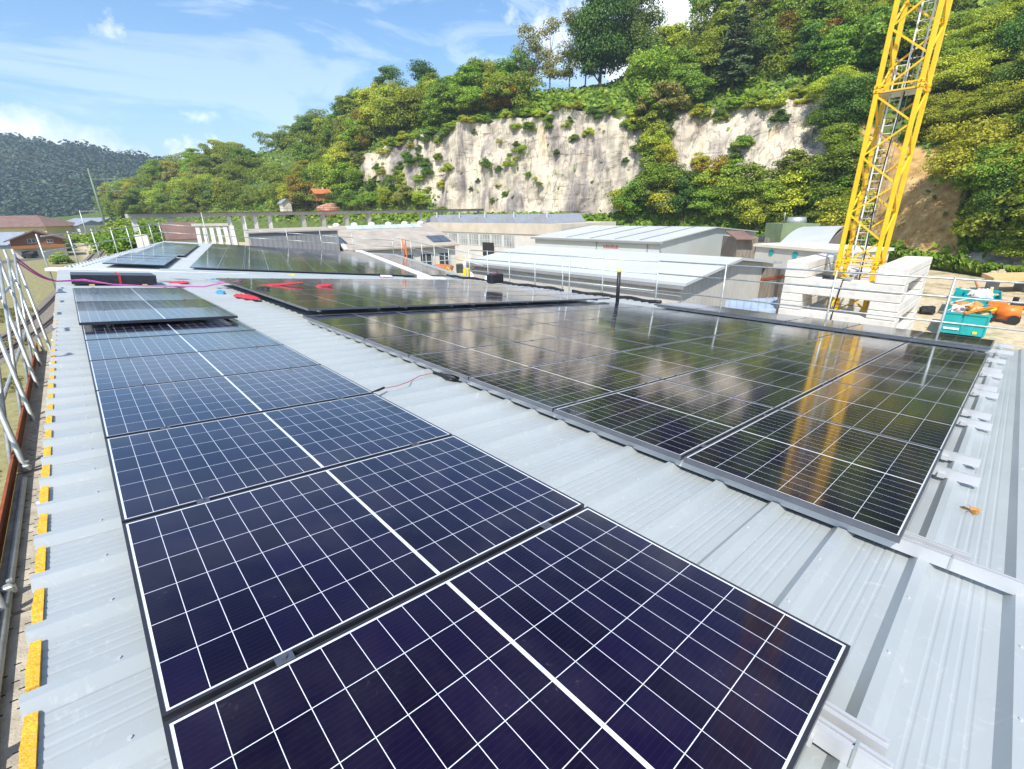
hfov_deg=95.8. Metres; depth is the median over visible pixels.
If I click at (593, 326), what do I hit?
solar module
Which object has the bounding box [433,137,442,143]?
shrub
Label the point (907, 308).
ballast block
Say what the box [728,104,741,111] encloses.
shrub
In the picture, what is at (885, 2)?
tree
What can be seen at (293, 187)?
tree
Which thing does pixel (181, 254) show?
solar module
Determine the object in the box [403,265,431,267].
solar module
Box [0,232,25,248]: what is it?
valley house
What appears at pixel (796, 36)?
tree
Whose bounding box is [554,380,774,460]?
solar module
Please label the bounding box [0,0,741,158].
sky
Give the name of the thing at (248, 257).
solar module
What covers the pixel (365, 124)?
tree
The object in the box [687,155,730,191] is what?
tree
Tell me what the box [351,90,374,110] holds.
tree
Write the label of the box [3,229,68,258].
chalet
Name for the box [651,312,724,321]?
solar module
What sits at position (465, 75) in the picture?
tree
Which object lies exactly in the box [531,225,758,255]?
warehouse
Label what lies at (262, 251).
solar module
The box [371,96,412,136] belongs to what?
tree
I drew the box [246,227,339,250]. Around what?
annex
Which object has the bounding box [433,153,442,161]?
shrub
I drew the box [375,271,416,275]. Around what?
solar module
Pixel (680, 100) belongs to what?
tree
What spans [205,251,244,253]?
solar module
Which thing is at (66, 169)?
overhead wire
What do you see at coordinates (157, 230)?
tree
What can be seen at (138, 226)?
guard rail
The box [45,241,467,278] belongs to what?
factory hall
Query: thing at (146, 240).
wall screen
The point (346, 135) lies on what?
tree
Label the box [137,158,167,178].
tree
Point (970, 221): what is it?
bush
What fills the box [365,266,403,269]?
solar module
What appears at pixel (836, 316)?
ballast block
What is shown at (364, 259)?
solar module
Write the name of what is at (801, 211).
tree
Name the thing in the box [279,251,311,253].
solar module
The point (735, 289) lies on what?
storage shed
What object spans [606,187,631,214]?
tree
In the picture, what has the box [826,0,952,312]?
tower crane
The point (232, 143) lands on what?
tree
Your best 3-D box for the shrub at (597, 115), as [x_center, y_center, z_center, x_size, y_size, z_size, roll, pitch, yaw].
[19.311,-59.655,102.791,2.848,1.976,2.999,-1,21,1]
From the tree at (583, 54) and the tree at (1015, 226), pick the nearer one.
the tree at (1015, 226)
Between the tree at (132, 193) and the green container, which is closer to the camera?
the green container
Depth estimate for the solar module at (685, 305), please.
13.28 m
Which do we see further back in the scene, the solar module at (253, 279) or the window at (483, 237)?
the window at (483, 237)
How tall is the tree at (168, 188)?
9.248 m
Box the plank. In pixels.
[970,308,996,311]
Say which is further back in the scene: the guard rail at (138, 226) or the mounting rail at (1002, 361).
the guard rail at (138, 226)
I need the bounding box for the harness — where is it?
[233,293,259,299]
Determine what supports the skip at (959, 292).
on the ground at (40, 290)
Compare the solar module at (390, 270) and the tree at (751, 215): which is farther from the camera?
the tree at (751, 215)
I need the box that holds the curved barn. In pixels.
[781,226,843,243]
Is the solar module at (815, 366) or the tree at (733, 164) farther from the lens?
the tree at (733, 164)
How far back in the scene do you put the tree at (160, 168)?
201.22 m
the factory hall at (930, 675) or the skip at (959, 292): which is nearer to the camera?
the factory hall at (930, 675)
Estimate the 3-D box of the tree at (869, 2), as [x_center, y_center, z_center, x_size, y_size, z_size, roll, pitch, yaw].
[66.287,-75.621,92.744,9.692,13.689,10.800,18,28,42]
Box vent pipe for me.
[615,270,620,302]
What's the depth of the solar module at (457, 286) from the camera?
14.95 m
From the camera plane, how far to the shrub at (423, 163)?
120.01 m
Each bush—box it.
[47,252,70,261]
[49,255,74,263]
[63,233,87,242]
[63,239,76,248]
[853,65,868,74]
[896,115,946,135]
[911,43,935,57]
[948,213,1007,234]
[964,184,998,205]
[978,229,1020,248]
[989,45,1019,64]
[989,237,1023,257]
[1003,220,1023,236]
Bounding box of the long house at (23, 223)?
[0,215,74,242]
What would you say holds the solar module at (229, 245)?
on the factory hall at (184, 263)
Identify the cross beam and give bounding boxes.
[191,223,229,225]
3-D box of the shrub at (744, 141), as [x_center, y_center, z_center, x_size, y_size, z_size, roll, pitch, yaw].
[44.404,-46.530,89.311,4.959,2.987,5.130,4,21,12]
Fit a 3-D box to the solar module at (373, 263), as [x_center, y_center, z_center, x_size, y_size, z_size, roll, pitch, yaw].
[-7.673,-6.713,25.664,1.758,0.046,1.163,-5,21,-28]
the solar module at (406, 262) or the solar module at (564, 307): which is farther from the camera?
the solar module at (406, 262)
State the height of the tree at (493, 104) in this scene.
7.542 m
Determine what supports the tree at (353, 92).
on the hill at (594, 176)
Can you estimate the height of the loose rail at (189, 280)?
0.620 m
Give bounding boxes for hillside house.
[277,199,292,210]
[308,187,331,200]
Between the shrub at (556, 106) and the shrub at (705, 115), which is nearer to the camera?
the shrub at (705, 115)
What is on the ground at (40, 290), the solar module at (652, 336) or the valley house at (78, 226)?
the valley house at (78, 226)
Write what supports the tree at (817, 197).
on the hill at (594, 176)
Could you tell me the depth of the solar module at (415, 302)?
10.08 m
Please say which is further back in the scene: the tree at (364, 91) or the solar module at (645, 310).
the tree at (364, 91)
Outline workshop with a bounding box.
[327,221,458,271]
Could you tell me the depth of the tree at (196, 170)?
176.47 m
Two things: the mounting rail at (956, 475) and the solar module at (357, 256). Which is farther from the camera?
the solar module at (357, 256)
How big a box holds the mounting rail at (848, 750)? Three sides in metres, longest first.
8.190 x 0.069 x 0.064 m
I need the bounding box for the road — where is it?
[2,257,52,263]
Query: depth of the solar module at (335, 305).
8.87 m
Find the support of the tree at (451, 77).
on the hill at (594, 176)
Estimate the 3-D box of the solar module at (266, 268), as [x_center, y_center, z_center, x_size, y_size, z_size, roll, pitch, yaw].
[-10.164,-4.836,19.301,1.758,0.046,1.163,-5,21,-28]
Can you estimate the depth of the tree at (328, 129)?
148.84 m
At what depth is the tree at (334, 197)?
136.24 m
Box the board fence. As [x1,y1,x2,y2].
[757,266,785,313]
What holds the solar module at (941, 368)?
on the mounting rail at (985, 387)
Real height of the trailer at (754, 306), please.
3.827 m
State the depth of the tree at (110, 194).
185.55 m
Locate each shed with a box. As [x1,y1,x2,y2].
[159,222,203,242]
[466,245,781,306]
[720,231,769,258]
[753,242,893,305]
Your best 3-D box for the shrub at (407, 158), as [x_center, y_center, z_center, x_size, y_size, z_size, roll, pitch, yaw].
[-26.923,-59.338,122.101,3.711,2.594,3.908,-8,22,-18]
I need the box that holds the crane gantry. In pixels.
[124,206,483,245]
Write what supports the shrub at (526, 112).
on the hill at (594, 176)
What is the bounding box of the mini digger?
[446,263,469,276]
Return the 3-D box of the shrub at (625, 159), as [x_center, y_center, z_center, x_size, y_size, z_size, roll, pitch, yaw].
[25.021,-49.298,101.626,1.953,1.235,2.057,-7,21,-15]
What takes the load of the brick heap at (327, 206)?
on the hill at (594, 176)
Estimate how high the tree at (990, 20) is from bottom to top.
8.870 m
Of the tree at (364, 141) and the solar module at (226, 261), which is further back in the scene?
the tree at (364, 141)
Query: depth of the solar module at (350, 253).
31.34 m
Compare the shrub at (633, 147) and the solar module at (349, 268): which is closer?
the solar module at (349, 268)
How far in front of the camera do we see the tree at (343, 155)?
136.39 m
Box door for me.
[482,242,493,255]
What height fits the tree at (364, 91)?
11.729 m
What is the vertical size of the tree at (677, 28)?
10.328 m
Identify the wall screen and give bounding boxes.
[134,234,150,247]
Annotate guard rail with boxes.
[35,213,393,290]
[398,238,483,275]
[468,250,1023,332]
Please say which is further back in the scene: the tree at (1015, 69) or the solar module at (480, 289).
the tree at (1015, 69)
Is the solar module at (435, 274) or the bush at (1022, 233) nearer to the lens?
the solar module at (435, 274)
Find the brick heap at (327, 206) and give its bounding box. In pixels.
[316,203,339,215]
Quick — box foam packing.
[417,275,445,279]
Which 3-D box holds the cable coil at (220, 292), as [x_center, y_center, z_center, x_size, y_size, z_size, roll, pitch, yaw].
[-7.005,-2.229,11.117,0.207,0.080,0.676,-14,24,-30]
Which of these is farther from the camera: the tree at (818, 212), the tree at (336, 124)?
the tree at (336, 124)
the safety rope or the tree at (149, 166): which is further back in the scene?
the tree at (149, 166)
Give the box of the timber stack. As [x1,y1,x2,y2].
[981,272,1023,291]
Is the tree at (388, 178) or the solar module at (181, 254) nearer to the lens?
the solar module at (181, 254)
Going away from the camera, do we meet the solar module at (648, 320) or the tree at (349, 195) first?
the solar module at (648, 320)
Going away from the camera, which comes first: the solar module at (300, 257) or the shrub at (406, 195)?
the solar module at (300, 257)
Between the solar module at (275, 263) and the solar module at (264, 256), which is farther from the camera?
the solar module at (264, 256)
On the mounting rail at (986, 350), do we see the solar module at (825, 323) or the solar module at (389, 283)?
the solar module at (825, 323)
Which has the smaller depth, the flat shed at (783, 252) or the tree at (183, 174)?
the flat shed at (783, 252)
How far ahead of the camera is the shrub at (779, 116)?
86.13 m
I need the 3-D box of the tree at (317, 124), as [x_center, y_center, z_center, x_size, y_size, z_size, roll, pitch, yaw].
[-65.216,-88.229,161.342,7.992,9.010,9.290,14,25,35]
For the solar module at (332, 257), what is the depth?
26.72 m
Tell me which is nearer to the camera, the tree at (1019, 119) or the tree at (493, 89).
the tree at (1019, 119)
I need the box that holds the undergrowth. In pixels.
[104,0,1023,272]
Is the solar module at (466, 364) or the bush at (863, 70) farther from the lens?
the bush at (863, 70)
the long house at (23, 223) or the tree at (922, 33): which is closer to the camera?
the tree at (922, 33)
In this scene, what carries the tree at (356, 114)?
on the hill at (594, 176)
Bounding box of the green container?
[764,212,819,242]
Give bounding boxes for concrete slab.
[195,226,202,242]
[202,226,209,242]
[209,226,217,243]
[216,226,224,243]
[223,226,231,244]
[229,226,238,244]
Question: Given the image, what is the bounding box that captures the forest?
[0,132,177,217]
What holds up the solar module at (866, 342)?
on the mounting rail at (991, 369)
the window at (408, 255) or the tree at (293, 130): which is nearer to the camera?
the window at (408, 255)
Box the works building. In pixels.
[411,211,615,257]
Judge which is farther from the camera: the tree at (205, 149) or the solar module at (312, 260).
the tree at (205, 149)
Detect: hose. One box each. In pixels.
[446,274,563,290]
[572,289,661,303]
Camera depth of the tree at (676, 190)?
92.09 m
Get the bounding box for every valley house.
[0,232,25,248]
[67,217,114,225]
[69,220,107,235]
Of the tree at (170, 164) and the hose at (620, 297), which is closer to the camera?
the hose at (620, 297)
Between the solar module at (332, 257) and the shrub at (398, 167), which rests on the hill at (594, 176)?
the shrub at (398, 167)
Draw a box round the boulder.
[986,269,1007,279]
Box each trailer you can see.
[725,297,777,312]
[987,297,1023,324]
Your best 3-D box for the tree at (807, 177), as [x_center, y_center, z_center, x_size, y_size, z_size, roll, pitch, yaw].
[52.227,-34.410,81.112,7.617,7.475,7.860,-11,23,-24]
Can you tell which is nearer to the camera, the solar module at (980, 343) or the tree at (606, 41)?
the solar module at (980, 343)
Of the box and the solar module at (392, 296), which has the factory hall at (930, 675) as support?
the box
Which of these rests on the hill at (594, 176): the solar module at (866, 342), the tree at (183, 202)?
the tree at (183, 202)
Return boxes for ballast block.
[778,307,898,327]
[779,295,826,309]
[780,292,815,301]
[782,284,905,303]
[784,276,908,294]
[785,262,834,277]
[786,252,837,268]
[809,302,916,319]
[815,274,925,289]
[818,297,918,312]
[820,267,927,281]
[866,296,920,320]
[868,288,923,312]
[875,265,929,285]
[877,256,932,274]
[897,319,914,328]
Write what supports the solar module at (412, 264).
on the factory hall at (184, 263)
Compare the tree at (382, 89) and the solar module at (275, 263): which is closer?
the solar module at (275, 263)
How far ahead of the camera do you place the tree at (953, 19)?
72.37 m
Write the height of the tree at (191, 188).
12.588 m
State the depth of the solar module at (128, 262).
17.10 m
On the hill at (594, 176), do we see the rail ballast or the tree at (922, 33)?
the tree at (922, 33)
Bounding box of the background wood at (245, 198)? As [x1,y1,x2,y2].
[90,0,1023,245]
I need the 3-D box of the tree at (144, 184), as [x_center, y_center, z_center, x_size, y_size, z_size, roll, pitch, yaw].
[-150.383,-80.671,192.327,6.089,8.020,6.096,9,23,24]
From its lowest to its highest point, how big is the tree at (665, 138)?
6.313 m
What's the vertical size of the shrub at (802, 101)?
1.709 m
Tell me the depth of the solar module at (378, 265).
24.64 m
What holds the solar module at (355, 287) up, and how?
on the rail
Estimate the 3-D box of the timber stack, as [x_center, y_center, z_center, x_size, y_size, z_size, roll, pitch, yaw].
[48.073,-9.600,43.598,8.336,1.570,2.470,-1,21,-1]
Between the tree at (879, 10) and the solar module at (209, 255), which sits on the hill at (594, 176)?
the tree at (879, 10)
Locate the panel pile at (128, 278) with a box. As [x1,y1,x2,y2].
[70,272,156,285]
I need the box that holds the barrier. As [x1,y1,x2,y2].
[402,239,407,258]
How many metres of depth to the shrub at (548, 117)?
104.53 m
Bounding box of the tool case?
[487,271,502,283]
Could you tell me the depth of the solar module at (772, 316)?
11.66 m
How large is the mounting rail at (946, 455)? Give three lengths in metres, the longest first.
8.220 x 0.065 x 0.064 m
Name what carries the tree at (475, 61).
on the hill at (594, 176)
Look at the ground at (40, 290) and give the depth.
41.54 m
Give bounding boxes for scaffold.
[0,249,53,768]
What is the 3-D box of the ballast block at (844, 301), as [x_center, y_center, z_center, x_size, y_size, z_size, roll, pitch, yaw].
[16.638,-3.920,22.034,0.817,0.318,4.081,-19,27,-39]
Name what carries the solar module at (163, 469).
on the mounting rail at (848, 750)
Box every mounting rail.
[307,320,1023,597]
[650,304,1013,354]
[806,715,893,768]
[820,700,889,756]
[903,530,971,560]
[932,465,981,486]
[940,449,981,467]
[957,417,992,430]
[961,408,991,419]
[970,389,998,398]
[973,383,997,391]
[979,370,1002,377]
[982,367,1002,372]
[986,357,1005,363]
[993,343,1014,348]
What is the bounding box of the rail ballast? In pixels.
[0,249,105,364]
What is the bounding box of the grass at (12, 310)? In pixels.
[0,307,37,471]
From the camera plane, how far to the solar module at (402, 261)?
29.50 m
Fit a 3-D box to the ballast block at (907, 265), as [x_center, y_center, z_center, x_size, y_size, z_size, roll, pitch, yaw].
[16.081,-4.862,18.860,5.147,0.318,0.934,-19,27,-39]
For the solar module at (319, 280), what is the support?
on the rail
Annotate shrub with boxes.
[351,162,360,168]
[363,179,376,188]
[371,163,380,169]
[374,166,385,176]
[375,147,388,153]
[380,137,393,143]
[385,137,398,145]
[386,184,395,191]
[387,204,395,209]
[394,161,404,169]
[394,170,404,176]
[395,131,408,139]
[395,176,406,187]
[400,151,410,157]
[402,187,413,198]
[403,154,414,163]
[406,141,414,148]
[408,133,416,137]
[412,152,423,161]
[412,174,422,181]
[414,144,422,150]
[417,158,432,166]
[419,133,435,141]
[420,165,433,174]
[422,126,437,133]
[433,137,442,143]
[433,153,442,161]
[436,179,444,187]
[437,129,448,137]
[439,163,454,171]
[443,123,456,130]
[458,114,475,122]
[470,114,485,122]
[479,158,490,166]
[494,165,502,171]
[498,108,511,117]
[501,157,515,165]
[510,123,521,128]
[510,145,530,155]
[511,109,521,116]
[519,107,535,116]
[520,122,535,131]
[530,109,546,115]
[542,114,554,121]
[543,121,553,128]
[550,102,564,110]
[561,121,571,127]
[564,100,582,111]
[567,134,579,141]
[581,127,594,135]
[584,106,598,114]
[593,112,603,119]
[603,105,617,113]
[619,119,635,129]
[621,157,629,161]
[624,106,637,115]
[626,113,641,126]
[630,139,644,151]
[667,112,678,119]
[688,103,711,115]
[690,152,710,164]
[693,107,711,121]
[711,106,729,117]
[711,113,730,120]
[720,96,747,109]
[720,147,745,159]
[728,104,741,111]
[729,135,755,151]
[740,98,761,110]
[748,91,760,98]
[754,90,772,98]
[756,91,791,110]
[765,109,791,122]
[786,84,811,97]
[793,95,812,103]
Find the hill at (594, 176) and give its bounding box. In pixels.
[52,0,1023,275]
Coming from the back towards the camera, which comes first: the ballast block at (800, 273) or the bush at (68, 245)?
the bush at (68, 245)
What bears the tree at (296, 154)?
on the hill at (594, 176)
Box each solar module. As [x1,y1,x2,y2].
[72,287,190,293]
[74,292,202,301]
[75,299,217,310]
[77,306,237,325]
[81,318,255,340]
[85,330,283,360]
[89,345,320,390]
[95,365,373,438]
[102,260,167,265]
[105,393,451,522]
[111,257,171,262]
[119,255,175,259]
[122,435,583,722]
[124,253,178,256]
[138,251,185,255]
[141,250,188,253]
[145,248,190,251]
[150,246,192,250]
[155,245,194,248]
[157,243,196,246]
[161,242,198,245]
[163,506,850,768]
[190,264,243,269]
[193,261,243,265]
[196,259,243,262]
[198,257,243,260]
[200,254,243,257]
[203,252,243,255]
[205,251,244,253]
[206,249,244,252]
[208,248,244,250]
[209,246,244,248]
[211,245,244,247]
[212,244,244,246]
[216,278,295,281]
[226,281,308,286]
[238,285,324,290]
[244,258,286,262]
[244,261,287,264]
[244,263,289,267]
[244,266,291,270]
[245,245,275,247]
[245,247,277,249]
[245,248,277,250]
[245,249,279,252]
[245,251,279,253]
[245,253,281,255]
[245,254,282,257]
[245,256,284,259]
[251,289,346,296]
[267,294,367,302]
[276,247,305,249]
[278,249,306,250]
[278,250,309,252]
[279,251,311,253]
[280,253,313,255]
[281,254,316,257]
[283,256,319,259]
[284,258,322,261]
[284,278,354,281]
[286,260,325,263]
[286,299,397,310]
[287,263,329,266]
[289,265,332,268]
[291,268,337,272]
[303,281,369,284]
[303,312,426,327]
[306,249,334,251]
[307,250,336,252]
[310,252,340,254]
[312,253,342,255]
[313,254,346,257]
[313,285,391,288]
[316,256,350,259]
[319,258,352,260]
[321,260,358,263]
[324,262,362,265]
[327,264,366,267]
[330,288,412,293]
[330,320,465,340]
[331,267,372,270]
[334,269,378,273]
[337,252,365,254]
[339,253,367,255]
[343,255,372,257]
[344,279,403,281]
[345,256,375,258]
[349,258,380,260]
[351,293,439,299]
[353,260,385,262]
[355,261,390,264]
[360,281,422,284]
[361,264,395,266]
[364,330,515,357]
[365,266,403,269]
[369,268,408,271]
[373,297,468,306]
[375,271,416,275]
[376,255,401,257]
[376,285,440,288]
[382,257,404,258]
[384,258,410,260]
[390,260,416,262]
[392,261,419,263]
[392,279,446,281]
[397,288,465,292]
[398,263,425,265]
[399,308,499,319]
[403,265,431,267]
[408,267,441,270]
[409,343,578,379]
[410,282,466,284]
[417,270,447,272]
[418,292,491,297]
[422,272,453,275]
[429,284,488,287]
[431,315,542,329]
[433,279,482,281]
[445,296,525,304]
[448,288,509,291]
[453,282,506,284]
[469,306,558,314]
[469,324,592,342]
[469,359,660,411]
[473,291,537,295]
[474,284,528,287]
[496,287,552,290]
[498,295,571,301]
[504,312,600,323]
[517,290,575,294]
[518,334,652,358]
[530,303,604,311]
[544,294,609,300]
[545,319,646,333]
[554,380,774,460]
[565,309,643,318]
[574,302,643,308]
[581,346,729,379]
[594,327,705,345]
[605,315,690,326]
[611,307,680,314]
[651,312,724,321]
[653,322,744,336]
[654,302,718,309]
[657,337,775,361]
[664,361,828,409]
[683,409,941,542]
[692,307,759,315]
[696,318,775,329]
[710,330,809,348]
[733,349,863,381]
[736,312,807,322]
[750,325,835,339]
[779,340,887,363]
[779,381,962,451]
[786,317,858,329]
[813,333,905,351]
[832,364,974,407]
[844,324,922,338]
[866,352,982,382]
[890,343,988,365]
[912,331,994,349]
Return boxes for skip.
[940,301,991,337]
[951,288,1002,303]
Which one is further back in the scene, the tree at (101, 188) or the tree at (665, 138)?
the tree at (101, 188)
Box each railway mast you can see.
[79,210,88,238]
[87,168,123,225]
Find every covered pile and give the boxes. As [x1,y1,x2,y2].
[433,264,453,271]
[462,259,474,276]
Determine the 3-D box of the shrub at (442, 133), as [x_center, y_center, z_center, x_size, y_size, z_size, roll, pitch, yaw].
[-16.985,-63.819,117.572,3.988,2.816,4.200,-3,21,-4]
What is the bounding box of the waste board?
[964,305,997,313]
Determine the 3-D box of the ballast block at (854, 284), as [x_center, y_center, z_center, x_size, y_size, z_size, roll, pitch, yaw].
[13.438,-4.090,18.842,0.820,0.318,4.085,-19,27,-39]
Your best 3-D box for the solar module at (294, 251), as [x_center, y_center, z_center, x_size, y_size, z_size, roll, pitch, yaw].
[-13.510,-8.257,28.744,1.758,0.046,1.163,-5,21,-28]
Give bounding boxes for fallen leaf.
[959,504,980,514]
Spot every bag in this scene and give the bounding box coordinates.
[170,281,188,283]
[265,282,302,285]
[316,283,332,286]
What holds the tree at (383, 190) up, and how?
on the hill at (594, 176)
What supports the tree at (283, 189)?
on the hill at (594, 176)
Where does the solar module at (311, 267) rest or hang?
on the factory hall at (184, 263)
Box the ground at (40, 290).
[0,242,1023,504]
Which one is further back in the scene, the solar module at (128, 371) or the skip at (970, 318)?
the skip at (970, 318)
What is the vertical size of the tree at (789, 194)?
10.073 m
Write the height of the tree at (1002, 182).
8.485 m
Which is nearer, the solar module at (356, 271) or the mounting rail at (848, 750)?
the mounting rail at (848, 750)
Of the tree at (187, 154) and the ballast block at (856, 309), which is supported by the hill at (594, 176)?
the tree at (187, 154)
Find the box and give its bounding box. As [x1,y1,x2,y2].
[380,275,392,277]
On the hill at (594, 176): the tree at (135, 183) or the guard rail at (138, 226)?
the tree at (135, 183)
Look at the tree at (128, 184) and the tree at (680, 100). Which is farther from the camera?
the tree at (128, 184)
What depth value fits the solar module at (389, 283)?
14.54 m
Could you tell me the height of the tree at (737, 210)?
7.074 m
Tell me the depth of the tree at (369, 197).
130.12 m
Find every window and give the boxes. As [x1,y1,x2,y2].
[27,239,36,242]
[401,254,413,258]
[419,253,432,264]
[438,252,450,264]
[448,233,457,242]
[458,233,467,243]
[469,233,478,244]
[480,234,489,244]
[491,234,501,246]
[503,235,514,246]
[758,235,764,241]
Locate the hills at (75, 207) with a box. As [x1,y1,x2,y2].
[0,145,142,216]
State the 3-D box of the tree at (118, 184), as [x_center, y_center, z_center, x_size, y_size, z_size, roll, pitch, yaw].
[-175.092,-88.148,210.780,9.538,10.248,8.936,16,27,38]
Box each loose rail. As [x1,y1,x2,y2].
[156,276,203,278]
[157,279,221,281]
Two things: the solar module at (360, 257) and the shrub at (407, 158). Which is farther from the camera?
the shrub at (407, 158)
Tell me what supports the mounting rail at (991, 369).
on the factory hall at (930, 675)
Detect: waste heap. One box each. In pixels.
[948,304,965,311]
[956,301,983,310]
[967,288,993,298]
[969,306,989,314]
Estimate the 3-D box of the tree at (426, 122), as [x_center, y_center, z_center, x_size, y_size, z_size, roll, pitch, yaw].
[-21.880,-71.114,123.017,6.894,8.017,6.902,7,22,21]
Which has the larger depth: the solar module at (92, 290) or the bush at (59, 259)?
the bush at (59, 259)
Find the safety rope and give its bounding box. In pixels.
[16,257,241,286]
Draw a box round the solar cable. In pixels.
[372,372,458,391]
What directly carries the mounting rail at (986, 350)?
on the factory hall at (930, 675)
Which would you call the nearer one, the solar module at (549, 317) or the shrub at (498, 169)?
the solar module at (549, 317)
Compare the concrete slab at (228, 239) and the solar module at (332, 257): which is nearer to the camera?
the solar module at (332, 257)
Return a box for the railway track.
[0,249,104,355]
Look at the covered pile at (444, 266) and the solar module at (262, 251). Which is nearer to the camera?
the solar module at (262, 251)
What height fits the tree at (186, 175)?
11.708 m
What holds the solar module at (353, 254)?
on the factory hall at (184, 263)
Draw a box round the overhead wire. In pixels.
[0,155,160,200]
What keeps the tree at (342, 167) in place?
on the hill at (594, 176)
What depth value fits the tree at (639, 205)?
97.51 m
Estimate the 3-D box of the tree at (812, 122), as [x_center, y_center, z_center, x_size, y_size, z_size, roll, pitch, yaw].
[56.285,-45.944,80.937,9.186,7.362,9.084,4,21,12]
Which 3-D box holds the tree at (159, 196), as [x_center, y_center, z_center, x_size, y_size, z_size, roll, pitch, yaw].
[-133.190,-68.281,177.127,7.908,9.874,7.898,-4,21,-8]
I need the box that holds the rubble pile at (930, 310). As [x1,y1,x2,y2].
[919,306,935,314]
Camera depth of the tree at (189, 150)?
191.67 m
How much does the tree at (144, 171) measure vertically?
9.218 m
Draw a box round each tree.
[76,226,165,255]
[87,218,145,254]
[97,186,116,200]
[100,199,118,216]
[101,181,118,187]
[104,186,123,208]
[108,221,157,254]
[110,199,127,214]
[113,179,133,191]
[113,188,138,205]
[117,188,147,212]
[119,180,135,188]
[119,226,165,250]
[121,176,138,187]
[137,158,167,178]
[139,165,152,180]
[140,180,153,190]
[140,188,166,206]
[146,176,164,187]
[151,180,176,200]
[151,192,172,212]
[156,165,164,179]
[158,160,181,175]
[161,167,180,179]
[164,183,175,198]
[168,176,191,195]
[170,164,194,179]
[170,190,196,211]
[173,174,195,192]
[176,148,203,168]
[176,190,198,212]
[177,152,209,169]
[178,170,192,178]
[183,176,209,204]
[185,154,218,175]
[187,166,217,181]
[193,173,212,182]
[195,142,220,167]
[195,177,217,202]
[207,139,231,162]
[210,177,239,200]
[219,164,245,184]
[227,141,244,148]
[229,147,262,167]
[236,151,250,165]
[267,163,287,181]
[272,131,296,149]
[275,181,306,209]
[282,174,315,209]
[287,141,319,165]
[288,117,314,136]
[289,160,310,177]
[293,114,317,119]
[293,186,330,206]
[295,168,315,189]
[296,115,319,143]
[306,161,339,189]
[311,118,324,133]
[314,175,333,192]
[319,124,335,144]
[322,153,343,176]
[322,189,344,208]
[324,106,339,122]
[325,162,359,193]
[327,140,354,163]
[329,94,356,115]
[329,132,351,151]
[332,116,346,131]
[334,95,359,122]
[336,126,353,150]
[336,189,358,208]
[338,118,364,151]
[343,168,365,185]
[345,108,366,135]
[347,87,372,113]
[348,191,377,205]
[349,151,364,162]
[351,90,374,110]
[351,119,375,147]
[354,130,372,151]
[356,89,373,105]
[358,92,386,137]
[362,81,381,90]
[371,86,394,126]
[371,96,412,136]
[372,64,408,87]
[373,79,399,91]
[377,187,394,207]
[384,168,401,183]
[387,83,399,89]
[387,85,422,130]
[390,185,414,205]
[406,58,438,87]
[410,190,430,206]
[412,87,421,99]
[413,76,424,104]
[416,72,439,102]
[417,100,439,125]
[421,79,454,103]
[423,75,457,98]
[423,78,454,113]
[423,82,456,125]
[445,74,457,87]
[447,64,483,114]
[452,82,468,113]
[454,87,481,114]
[456,85,487,113]
[460,56,491,86]
[475,72,493,86]
[476,78,527,111]
[480,92,504,116]
[482,60,499,73]
[482,72,504,98]
[492,70,518,84]
[493,50,540,84]
[495,84,524,110]
[510,22,543,75]
[514,59,532,97]
[532,16,568,89]
[554,6,584,91]
[565,0,638,86]
[568,16,597,87]
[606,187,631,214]
[608,0,667,67]
[611,179,653,221]
[623,44,677,95]
[625,34,674,74]
[629,178,672,217]
[631,87,663,118]
[632,146,672,178]
[632,174,657,199]
[634,80,691,119]
[634,162,685,187]
[636,120,667,154]
[640,119,675,135]
[645,176,681,221]
[652,21,690,53]
[652,129,673,144]
[654,142,680,163]
[661,69,716,97]
[664,45,701,76]
[664,177,701,222]
[666,182,689,215]
[669,163,700,191]
[680,173,711,196]
[687,0,737,22]
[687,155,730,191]
[687,184,719,220]
[690,26,725,74]
[691,166,741,198]
[693,186,727,224]
[701,0,749,52]
[702,0,740,16]
[705,3,769,90]
[706,11,751,30]
[710,183,744,220]
[712,159,746,188]
[726,177,761,200]
[730,161,781,202]
[732,195,760,227]
[734,194,770,228]
[745,19,784,68]
[746,0,774,31]
[749,0,799,29]
[749,177,789,207]
[760,0,803,35]
[762,198,797,223]
[767,170,817,212]
[769,148,813,190]
[773,9,810,54]
[782,0,815,14]
[787,167,821,195]
[788,22,829,74]
[789,19,827,61]
[791,0,850,42]
[792,155,843,207]
[793,199,821,222]
[801,64,872,100]
[801,99,863,128]
[803,188,872,220]
[805,139,885,197]
[806,181,852,218]
[808,121,863,163]
[811,23,864,79]
[812,72,890,127]
[812,190,880,238]
[816,155,847,181]
[818,15,848,40]
[821,0,871,19]
[836,166,874,195]
[837,2,868,39]
[842,0,942,69]
[853,4,910,37]
[864,0,901,14]
[894,4,976,58]
[906,48,1011,97]
[910,45,993,88]
[915,90,994,125]
[916,114,1023,207]
[918,30,1004,63]
[934,139,1023,192]
[936,9,980,45]
[942,77,1023,122]
[951,0,1023,47]
[965,167,1023,223]
[980,128,1015,158]
[986,47,1023,96]
[988,8,1023,59]
[998,51,1023,81]
[999,179,1023,241]
[1007,108,1023,145]
[1008,80,1023,104]
[1010,112,1023,141]
[1011,205,1023,220]
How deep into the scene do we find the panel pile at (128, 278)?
11.36 m
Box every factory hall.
[18,269,1023,768]
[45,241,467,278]
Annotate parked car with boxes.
[21,251,38,257]
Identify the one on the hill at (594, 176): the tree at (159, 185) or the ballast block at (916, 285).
the tree at (159, 185)
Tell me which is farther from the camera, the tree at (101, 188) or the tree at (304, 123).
the tree at (101, 188)

